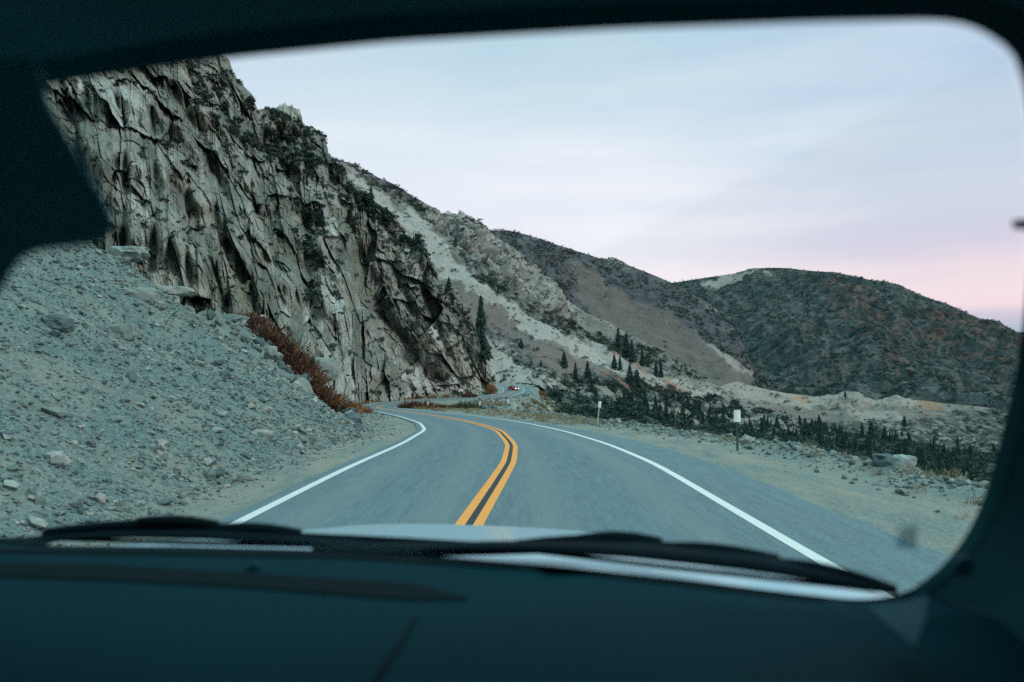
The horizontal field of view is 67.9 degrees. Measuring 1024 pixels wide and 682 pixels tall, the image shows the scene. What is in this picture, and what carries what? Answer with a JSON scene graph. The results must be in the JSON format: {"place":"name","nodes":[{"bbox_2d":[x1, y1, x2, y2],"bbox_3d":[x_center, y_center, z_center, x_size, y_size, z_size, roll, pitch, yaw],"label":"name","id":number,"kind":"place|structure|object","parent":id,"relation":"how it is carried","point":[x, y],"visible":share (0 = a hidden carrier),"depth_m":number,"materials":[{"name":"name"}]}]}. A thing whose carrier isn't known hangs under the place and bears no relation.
{"place":"outdoors","nodes":[
{"label":"outdoors","id":0,"kind":"place"},
{"bbox_2d":[45,59,497,404],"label":"rock cliff","id":1,"kind":"structure","parent":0,"point":[153,123],"depth_m":130.23,"materials":[{"name":"stone"}]},
{"bbox_2d":[48,63,497,398],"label":"cliff shrubs","id":2,"kind":"object","parent":1,"relation":"on","point":[271,148],"visible":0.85,"depth_m":179.63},
{"bbox_2d":[367,186,374,202],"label":"pine tree","id":3,"kind":"object","parent":1,"relation":"on","point":[372,195],"visible":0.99,"depth_m":215.97,"materials":[{"name":"green plant"}]},
{"bbox_2d":[445,277,453,290],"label":"pine tree","id":4,"kind":"object","parent":1,"relation":"on","point":[448,285],"visible":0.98,"depth_m":223.16,"materials":[{"name":"green plant"}]},
{"bbox_2d":[475,296,492,366],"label":"pine tree","id":5,"kind":"object","parent":1,"relation":"on","point":[485,353],"visible":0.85,"depth_m":236.57,"materials":[{"name":"green plant"}]},
{"bbox_2d":[0,245,985,555],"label":"ground","id":6,"kind":"structure","parent":0,"point":[910,519],"depth_m":16.04,"materials":[{"name":"gravel"}]},
{"bbox_2d":[42,451,71,465],"bbox_3d":[-6.713,1.723,11.167,0.361,0.206,0.307,-2,-4,31],"label":"boulder","id":7,"kind":"object","parent":6,"relation":"on","point":[56,457],"visible":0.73,"depth_m":11.06,"materials":[{"name":"stone"}]},
{"bbox_2d":[41,314,74,332],"bbox_3d":[-10.561,-0.412,17.625,0.585,0.413,0.688,1,-3,-9],"label":"boulder","id":8,"kind":"object","parent":6,"relation":"on","point":[62,323],"visible":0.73,"depth_m":17.36,"materials":[{"name":"stone"}]},
{"bbox_2d":[110,323,132,339],"bbox_3d":[-11.198,-0.268,21.772,0.512,0.464,0.602,0,-3,3],"label":"boulder","id":9,"kind":"object","parent":6,"relation":"on","point":[125,330],"visible":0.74,"depth_m":21.57,"materials":[{"name":"stone"}]},
{"bbox_2d":[107,246,149,261],"bbox_3d":[-18.430,-4.142,36.293,2.322,0.722,1.184,-2,-4,31],"label":"boulder","id":10,"kind":"object","parent":6,"relation":"on","point":[136,253],"visible":0.71,"depth_m":35.70,"materials":[{"name":"stone"}]},
{"bbox_2d":[127,287,157,303],"bbox_3d":[-13.797,-1.708,28.409,0.946,0.619,0.804,1,-3,-12],"label":"boulder","id":11,"kind":"object","parent":6,"relation":"on","point":[148,294],"visible":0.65,"depth_m":28.11,"materials":[{"name":"stone"}]},
{"bbox_2d":[150,439,168,453],"bbox_3d":[-6.746,2.020,14.529,0.307,0.268,0.361,-1,-3,15],"label":"boulder","id":12,"kind":"object","parent":6,"relation":"on","point":[159,446],"visible":0.91,"depth_m":14.42,"materials":[{"name":"stone"}]},
{"bbox_2d":[158,285,194,295],"bbox_3d":[-16.997,-2.529,38.156,1.978,0.433,0.841,3,-4,-43],"label":"boulder","id":13,"kind":"object","parent":6,"relation":"on","point":[181,291],"visible":0.69,"depth_m":37.98,"materials":[{"name":"stone"}]},
{"bbox_2d":[0,244,369,545],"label":"scree stones","id":14,"kind":"object","parent":6,"relation":"on","point":[102,498],"visible":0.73,"depth_m":18.24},
{"bbox_2d":[189,424,202,432],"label":"boulder","id":15,"kind":"object","parent":6,"relation":"on","point":[194,427],"visible":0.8,"depth_m":17.25,"materials":[{"name":"stone"}]},
{"bbox_2d":[202,470,216,479],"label":"boulder","id":16,"kind":"object","parent":6,"relation":"on","point":[209,474],"visible":0.91,"depth_m":14.58,"materials":[{"name":"stone"}]},
{"bbox_2d":[220,371,231,379],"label":"boulder","id":17,"kind":"object","parent":6,"relation":"on","point":[226,374],"visible":0.6,"depth_m":25.68,"materials":[{"name":"stone"}]},
{"bbox_2d":[234,308,273,329],"bbox_3d":[-19.546,-1.603,56.239,3.888,1.699,4.383,2,-4,-31],"label":"bush","id":18,"kind":"object","parent":6,"relation":"on","point":[259,317],"visible":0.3,"depth_m":55.50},
{"bbox_2d":[262,433,271,439],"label":"boulder","id":19,"kind":"object","parent":6,"relation":"on","point":[268,436],"visible":0.73,"depth_m":20.21,"materials":[{"name":"stone"}]},
{"bbox_2d":[246,318,292,340],"bbox_3d":[-18.529,-0.811,56.017,4.632,1.786,5.169,2,-4,-36],"label":"bush","id":20,"kind":"object","parent":6,"relation":"on","point":[262,331],"visible":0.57,"depth_m":55.33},
{"bbox_2d":[263,346,278,358],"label":"boulder","id":21,"kind":"object","parent":6,"relation":"on","point":[270,352],"visible":1,"depth_m":41.74,"materials":[{"name":"stone"}]},
{"bbox_2d":[183,305,361,423],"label":"talus stones","id":22,"kind":"object","parent":6,"relation":"on","point":[352,414],"visible":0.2,"depth_m":49.09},
{"bbox_2d":[263,324,295,350],"bbox_3d":[-18.194,-0.187,56.678,4.945,2.134,3.748,-3,-4,44],"label":"bush","id":23,"kind":"object","parent":6,"relation":"on","point":[280,341],"visible":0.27,"depth_m":56.04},
{"bbox_2d":[279,390,288,396],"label":"boulder","id":24,"kind":"object","parent":6,"relation":"on","point":[284,392],"visible":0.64,"depth_m":28.33,"materials":[{"name":"stone"}]},
{"bbox_2d":[276,338,309,361],"bbox_3d":[-16.974,0.688,56.897,3.888,1.925,4.384,0,-3,-3],"label":"bush","id":25,"kind":"object","parent":6,"relation":"on","point":[289,349],"visible":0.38,"depth_m":56.45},
{"bbox_2d":[282,346,324,370],"bbox_3d":[-16.152,1.310,56.181,3.691,1.907,4.548,-2,-4,32],"label":"bush","id":26,"kind":"object","parent":6,"relation":"on","point":[291,358],"visible":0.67,"depth_m":55.73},
{"bbox_2d":[289,358,328,376],"bbox_3d":[-15.723,2.042,56.065,4.275,1.681,4.771,0,-3,-7],"label":"bush","id":27,"kind":"object","parent":6,"relation":"on","point":[306,368],"visible":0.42,"depth_m":55.17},
{"bbox_2d":[293,362,331,384],"bbox_3d":[-15.195,2.389,55.318,4.184,1.778,3.171,1,-3,-18],"label":"bush","id":28,"kind":"object","parent":6,"relation":"on","point":[316,374],"visible":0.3,"depth_m":55.06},
{"bbox_2d":[307,373,331,393],"bbox_3d":[-14.850,3.037,55.040,3.756,1.610,4.069,0,-3,9],"label":"bush","id":29,"kind":"object","parent":6,"relation":"on","point":[315,384],"visible":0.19,"depth_m":54.14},
{"bbox_2d":[312,383,338,398],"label":"bush","id":30,"kind":"object","parent":6,"relation":"on","point":[326,391],"visible":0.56,"depth_m":54.35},
{"bbox_2d":[313,357,338,380],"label":"boulder","id":31,"kind":"object","parent":6,"relation":"on","point":[332,365],"visible":0.49,"depth_m":65.48,"materials":[{"name":"stone"}]},
{"bbox_2d":[320,390,347,405],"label":"bush","id":32,"kind":"object","parent":6,"relation":"on","point":[332,400],"visible":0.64,"depth_m":55.25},
{"bbox_2d":[328,395,355,410],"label":"bush","id":33,"kind":"object","parent":6,"relation":"on","point":[336,406],"visible":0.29,"depth_m":56.35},
{"bbox_2d":[354,423,361,429],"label":"boulder","id":34,"kind":"object","parent":6,"relation":"on","point":[356,425],"visible":0.57,"depth_m":33.36,"materials":[{"name":"stone"}]},
{"bbox_2d":[395,400,408,407],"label":"bush","id":35,"kind":"object","parent":6,"relation":"on","point":[401,404],"visible":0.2,"depth_m":116.70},
{"bbox_2d":[354,394,455,412],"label":"roadside weeds","id":36,"kind":"object","parent":6,"relation":"on","point":[366,410],"visible":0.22,"depth_m":161.15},
{"bbox_2d":[399,400,425,408],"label":"bush","id":37,"kind":"object","parent":6,"relation":"on","point":[411,404],"visible":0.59,"depth_m":110.80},
{"bbox_2d":[414,399,439,408],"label":"bush","id":38,"kind":"object","parent":6,"relation":"on","point":[422,403],"visible":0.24,"depth_m":107.21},
{"bbox_2d":[421,403,445,408],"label":"bush","id":39,"kind":"object","parent":6,"relation":"on","point":[428,406],"visible":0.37,"depth_m":103.05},
{"bbox_2d":[432,404,452,408],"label":"bush","id":40,"kind":"object","parent":6,"relation":"on","point":[442,406],"visible":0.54,"depth_m":101.38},
{"bbox_2d":[445,400,476,408],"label":"bush","id":41,"kind":"object","parent":6,"relation":"on","point":[462,405],"visible":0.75,"depth_m":97.23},
{"bbox_2d":[456,392,472,396],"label":"bush","id":42,"kind":"object","parent":6,"relation":"on","point":[466,395],"visible":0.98,"depth_m":215.00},
{"bbox_2d":[471,398,495,406],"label":"bush","id":43,"kind":"object","parent":6,"relation":"on","point":[483,403],"visible":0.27,"depth_m":103.70,"materials":[{"name":"green plant"}]},
{"bbox_2d":[484,382,497,393],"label":"bush","id":44,"kind":"object","parent":6,"relation":"on","point":[491,389],"visible":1,"depth_m":235.15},
{"bbox_2d":[482,399,506,405],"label":"bush","id":45,"kind":"object","parent":6,"relation":"on","point":[496,403],"visible":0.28,"depth_m":109.28,"materials":[{"name":"green plant"}]},
{"bbox_2d":[457,393,555,412],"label":"slope rubble","id":46,"kind":"object","parent":6,"relation":"on","point":[513,406],"visible":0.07,"depth_m":154.26,"materials":[{"name":"stone"}]},
{"bbox_2d":[62,408,987,545],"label":"verge stones","id":47,"kind":"object","parent":6,"relation":"on","point":[748,440],"visible":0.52,"depth_m":19.78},
{"bbox_2d":[505,395,567,413],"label":"embankment shrubs","id":48,"kind":"object","parent":6,"relation":"on","point":[547,402],"visible":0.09,"depth_m":229.31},
{"bbox_2d":[597,401,600,425],"bbox_3d":[4.641,3.972,40.840,0.160,1.470,0.060,7,-3,0],"label":"marker post","id":49,"kind":"object","parent":6,"relation":"on","point":[599,404],"visible":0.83,"depth_m":40.85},
{"bbox_2d":[412,405,988,519],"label":"verge weeds","id":50,"kind":"object","parent":6,"relation":"on","point":[539,417],"visible":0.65,"depth_m":42.51,"materials":[{"name":"brown plant"}]},
{"bbox_2d":[734,410,740,450],"bbox_3d":[6.783,2.763,22.880,0.200,1.370,0.060,0,-3,0],"label":"marker post","id":51,"kind":"object","parent":6,"relation":"on","point":[737,417],"visible":0.83,"depth_m":22.88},
{"bbox_2d":[872,453,890,466],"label":"boulder","id":52,"kind":"object","parent":6,"relation":"on","point":[880,460],"visible":0.78,"depth_m":16.51,"materials":[{"name":"stone"}]},
{"bbox_2d":[891,454,916,468],"bbox_3d":[8.338,2.595,16.172,0.447,0.372,0.380,0,-3,6],"label":"boulder","id":53,"kind":"object","parent":6,"relation":"on","point":[901,460],"visible":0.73,"depth_m":16.01,"materials":[{"name":"stone"}]},
{"bbox_2d":[178,383,949,595],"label":"road","id":54,"kind":"structure","parent":0,"point":[435,467],"depth_m":13.16,"materials":[{"name":"asphalt"}]},
{"bbox_2d":[0,0,1023,681],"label":"van","id":55,"kind":"object","parent":54,"relation":"on","point":[190,598],"visible":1,"depth_m":0.90,"materials":[{"name":"black plastic"}]},
{"bbox_2d":[331,156,830,439],"bbox_3d":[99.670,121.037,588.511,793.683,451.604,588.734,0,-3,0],"label":"pale ridge","id":56,"kind":"structure","parent":0,"point":[498,314],"depth_m":408.51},
{"bbox_2d":[560,352,568,367],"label":"pine tree","id":57,"kind":"object","parent":56,"relation":"on","point":[564,361],"visible":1,"depth_m":351.96,"materials":[{"name":"green plant"}]},
{"bbox_2d":[329,154,815,436],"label":"ridge shrubs","id":58,"kind":"object","parent":56,"relation":"on","point":[636,393],"visible":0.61,"depth_m":420.69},
{"bbox_2d":[572,362,578,379],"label":"pine tree","id":59,"kind":"object","parent":56,"relation":"on","point":[575,375],"visible":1,"depth_m":344.77,"materials":[{"name":"green plant"}]},
{"bbox_2d":[583,361,591,377],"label":"pine tree","id":60,"kind":"object","parent":56,"relation":"on","point":[587,372],"visible":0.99,"depth_m":357.63,"materials":[{"name":"green plant"}]},
{"bbox_2d":[610,354,617,368],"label":"pine tree","id":61,"kind":"object","parent":56,"relation":"on","point":[613,363],"visible":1,"depth_m":403.44,"materials":[{"name":"green plant"}]},
{"bbox_2d":[613,328,621,347],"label":"pine tree","id":62,"kind":"object","parent":56,"relation":"on","point":[618,342],"visible":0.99,"depth_m":440.58,"materials":[{"name":"green plant"}]},
{"bbox_2d":[617,356,622,369],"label":"pine tree","id":63,"kind":"object","parent":56,"relation":"on","point":[620,367],"visible":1,"depth_m":402.09,"materials":[{"name":"green plant"}]},
{"bbox_2d":[620,333,631,359],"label":"pine tree","id":64,"kind":"object","parent":56,"relation":"on","point":[625,350],"visible":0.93,"depth_m":427.99,"materials":[{"name":"green plant"}]},
{"bbox_2d":[624,364,635,384],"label":"pine tree","id":65,"kind":"object","parent":56,"relation":"on","point":[629,378],"visible":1,"depth_m":380.63,"materials":[{"name":"green plant"}]},
{"bbox_2d":[627,340,635,362],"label":"pine tree","id":66,"kind":"object","parent":56,"relation":"on","point":[631,353],"visible":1,"depth_m":421.91,"materials":[{"name":"green plant"}]},
{"bbox_2d":[633,369,642,386],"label":"pine tree","id":67,"kind":"object","parent":56,"relation":"on","point":[636,377],"visible":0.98,"depth_m":381.76,"materials":[{"name":"green plant"}]},
{"bbox_2d":[640,348,645,365],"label":"pine tree","id":68,"kind":"object","parent":56,"relation":"on","point":[642,361],"visible":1,"depth_m":432.40,"materials":[{"name":"green plant"}]},
{"bbox_2d":[653,360,658,375],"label":"pine tree","id":69,"kind":"object","parent":56,"relation":"on","point":[656,369],"visible":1,"depth_m":428.03,"materials":[{"name":"green plant"}]},
{"bbox_2d":[658,358,664,376],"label":"pine tree","id":70,"kind":"object","parent":56,"relation":"on","point":[661,374],"visible":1,"depth_m":429.62,"materials":[{"name":"green plant"}]},
{"bbox_2d":[680,406,686,415],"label":"pine tree","id":71,"kind":"object","parent":56,"relation":"on","point":[682,412],"visible":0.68,"depth_m":370.53,"materials":[{"name":"green plant"}]},
{"bbox_2d":[684,397,694,413],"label":"pine tree","id":72,"kind":"object","parent":56,"relation":"on","point":[688,405],"visible":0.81,"depth_m":386.21,"materials":[{"name":"green plant"}]},
{"bbox_2d":[774,415,780,426],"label":"pine tree","id":73,"kind":"object","parent":56,"relation":"on","point":[776,420],"visible":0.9,"depth_m":436.58,"materials":[{"name":"green plant"}]},
{"bbox_2d":[810,418,814,431],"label":"pine tree","id":74,"kind":"object","parent":56,"relation":"on","point":[812,426],"visible":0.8,"depth_m":449.68,"materials":[{"name":"green plant"}]},
{"bbox_2d":[229,21,1023,332],"label":"sky","id":75,"kind":"structure","parent":0,"point":[891,151],"materials":[{"name":"blue"}]},
{"bbox_2d":[494,231,770,389],"bbox_3d":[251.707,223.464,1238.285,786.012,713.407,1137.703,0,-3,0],"label":"brown hill","id":76,"kind":"structure","parent":0,"point":[654,324],"depth_m":890.94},
{"bbox_2d":[494,228,773,389],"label":"brown hill shrubs","id":77,"kind":"object","parent":76,"relation":"on","point":[687,311],"visible":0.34,"depth_m":925.60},
{"bbox_2d":[550,391,995,480],"bbox_3d":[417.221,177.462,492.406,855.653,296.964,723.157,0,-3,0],"label":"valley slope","id":78,"kind":"structure","parent":0,"point":[770,429],"depth_m":380.38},
{"bbox_2d":[588,376,594,392],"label":"pine tree","id":79,"kind":"object","parent":78,"relation":"on","point":[591,387],"visible":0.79,"depth_m":336.29,"materials":[{"name":"green plant"}]},
{"bbox_2d":[592,387,600,398],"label":"pine tree","id":80,"kind":"object","parent":78,"relation":"on","point":[595,391],"visible":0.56,"depth_m":324.63,"materials":[{"name":"green plant"}]},
{"bbox_2d":[612,379,616,393],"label":"pine tree","id":81,"kind":"object","parent":78,"relation":"on","point":[614,387],"visible":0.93,"depth_m":352.03,"materials":[{"name":"green plant"}]},
{"bbox_2d":[616,395,622,405],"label":"pine tree","id":82,"kind":"object","parent":78,"relation":"on","point":[619,399],"visible":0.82,"depth_m":315.36,"materials":[{"name":"green plant"}]},
{"bbox_2d":[622,388,626,401],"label":"pine tree","id":83,"kind":"object","parent":78,"relation":"on","point":[624,399],"visible":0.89,"depth_m":333.71,"materials":[{"name":"green plant"}]},
{"bbox_2d":[642,397,650,412],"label":"pine tree","id":84,"kind":"object","parent":78,"relation":"on","point":[646,405],"visible":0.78,"depth_m":335.99,"materials":[{"name":"green plant"}]},
{"bbox_2d":[662,401,669,417],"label":"pine tree","id":85,"kind":"object","parent":78,"relation":"on","point":[665,411],"visible":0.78,"depth_m":338.37,"materials":[{"name":"green plant"}]},
{"bbox_2d":[712,415,717,425],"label":"pine tree","id":86,"kind":"object","parent":78,"relation":"on","point":[715,422],"visible":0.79,"depth_m":374.51,"materials":[{"name":"green plant"}]},
{"bbox_2d":[720,404,726,420],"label":"pine tree","id":87,"kind":"object","parent":78,"relation":"on","point":[722,412],"visible":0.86,"depth_m":406.14,"materials":[{"name":"green plant"}]},
{"bbox_2d":[758,418,767,432],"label":"pine tree","id":88,"kind":"object","parent":78,"relation":"on","point":[762,425],"visible":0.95,"depth_m":403.55,"materials":[{"name":"green plant"}]},
{"bbox_2d":[533,378,996,482],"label":"valley shrubs","id":89,"kind":"object","parent":78,"relation":"on","point":[617,411],"visible":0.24,"depth_m":350.36,"materials":[{"name":"plant"}]},
{"bbox_2d":[800,418,807,433],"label":"pine tree","id":90,"kind":"object","parent":78,"relation":"on","point":[804,423],"visible":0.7,"depth_m":441.22,"materials":[{"name":"green plant"}]},
{"bbox_2d":[803,424,813,438],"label":"pine tree","id":91,"kind":"object","parent":78,"relation":"on","point":[809,434],"visible":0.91,"depth_m":424.68,"materials":[{"name":"green plant"}]},
{"bbox_2d":[815,423,824,438],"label":"pine tree","id":92,"kind":"object","parent":78,"relation":"on","point":[818,431],"visible":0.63,"depth_m":433.40,"materials":[{"name":"green plant"}]},
{"bbox_2d":[818,437,824,446],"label":"pine tree","id":93,"kind":"object","parent":78,"relation":"on","point":[820,440],"visible":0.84,"depth_m":372.42,"materials":[{"name":"green plant"}]},
{"bbox_2d":[839,432,848,446],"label":"pine tree","id":94,"kind":"object","parent":78,"relation":"on","point":[842,441],"visible":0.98,"depth_m":380.95,"materials":[{"name":"green plant"}]},
{"bbox_2d":[859,423,864,437],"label":"pine tree","id":95,"kind":"object","parent":78,"relation":"on","point":[862,431],"visible":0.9,"depth_m":454.40,"materials":[{"name":"green plant"}]},
{"bbox_2d":[865,421,877,435],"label":"pine tree","id":96,"kind":"object","parent":78,"relation":"on","point":[871,430],"visible":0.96,"depth_m":476.95,"materials":[{"name":"green plant"}]},
{"bbox_2d":[879,426,887,439],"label":"pine tree","id":97,"kind":"object","parent":78,"relation":"on","point":[884,434],"visible":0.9,"depth_m":451.21,"materials":[{"name":"green plant"}]},
{"bbox_2d":[902,444,909,454],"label":"pine tree","id":98,"kind":"object","parent":78,"relation":"on","point":[905,451],"visible":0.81,"depth_m":391.26,"materials":[{"name":"green plant"}]},
{"bbox_2d":[919,450,924,465],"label":"pine tree","id":99,"kind":"object","parent":78,"relation":"on","point":[921,460],"visible":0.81,"depth_m":345.14,"materials":[{"name":"green plant"}]},
{"bbox_2d":[917,446,928,462],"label":"pine tree","id":100,"kind":"object","parent":78,"relation":"on","point":[924,455],"visible":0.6,"depth_m":377.67,"materials":[{"name":"green plant"}]},
{"bbox_2d":[934,452,945,470],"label":"pine tree","id":101,"kind":"object","parent":78,"relation":"on","point":[940,464],"visible":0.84,"depth_m":345.67,"materials":[{"name":"green plant"}]},
{"bbox_2d":[940,444,947,457],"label":"pine tree","id":102,"kind":"object","parent":78,"relation":"on","point":[943,451],"visible":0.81,"depth_m":420.46,"materials":[{"name":"green plant"}]},
{"bbox_2d":[945,460,954,476],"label":"pine tree","id":103,"kind":"object","parent":78,"relation":"on","point":[949,466],"visible":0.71,"depth_m":323.34,"materials":[{"name":"green plant"}]},
{"bbox_2d":[955,442,960,454],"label":"pine tree","id":104,"kind":"object","parent":78,"relation":"on","point":[958,450],"visible":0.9,"depth_m":446.02,"materials":[{"name":"green plant"}]},
{"bbox_2d":[964,458,971,474],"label":"pine tree","id":105,"kind":"object","parent":78,"relation":"on","point":[967,467],"visible":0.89,"depth_m":354.32,"materials":[{"name":"green plant"}]},
{"bbox_2d":[965,444,976,458],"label":"pine tree","id":106,"kind":"object","parent":78,"relation":"on","point":[970,452],"visible":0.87,"depth_m":419.18,"materials":[{"name":"green plant"}]},
{"bbox_2d":[676,268,1020,408],"bbox_3d":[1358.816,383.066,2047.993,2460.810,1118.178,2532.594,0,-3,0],"label":"dark mountain","id":107,"kind":"structure","parent":0,"point":[856,312],"depth_m":1340.73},
{"bbox_2d":[675,267,1021,408],"bbox_3d":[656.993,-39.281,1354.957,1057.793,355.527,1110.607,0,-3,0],"label":"mountain shrubs","id":108,"kind":"object","parent":107,"relation":"on","point":[824,388],"visible":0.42,"depth_m":1262.22,"materials":[{"name":"plant"}]},
{"bbox_2d":[719,382,1006,453],"bbox_3d":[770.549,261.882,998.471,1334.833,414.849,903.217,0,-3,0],"label":"valley side","id":109,"kind":"structure","parent":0,"point":[895,408],"depth_m":732.28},
{"bbox_2d":[729,385,1006,453],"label":"valley side shrubs","id":110,"kind":"object","parent":109,"relation":"on","point":[982,414],"visible":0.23,"depth_m":712.56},
{"bbox_2d":[901,416,907,425],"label":"pine tree","id":111,"kind":"object","parent":109,"relation":"on","point":[904,421],"visible":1,"depth_m":702.75,"materials":[{"name":"green plant"}]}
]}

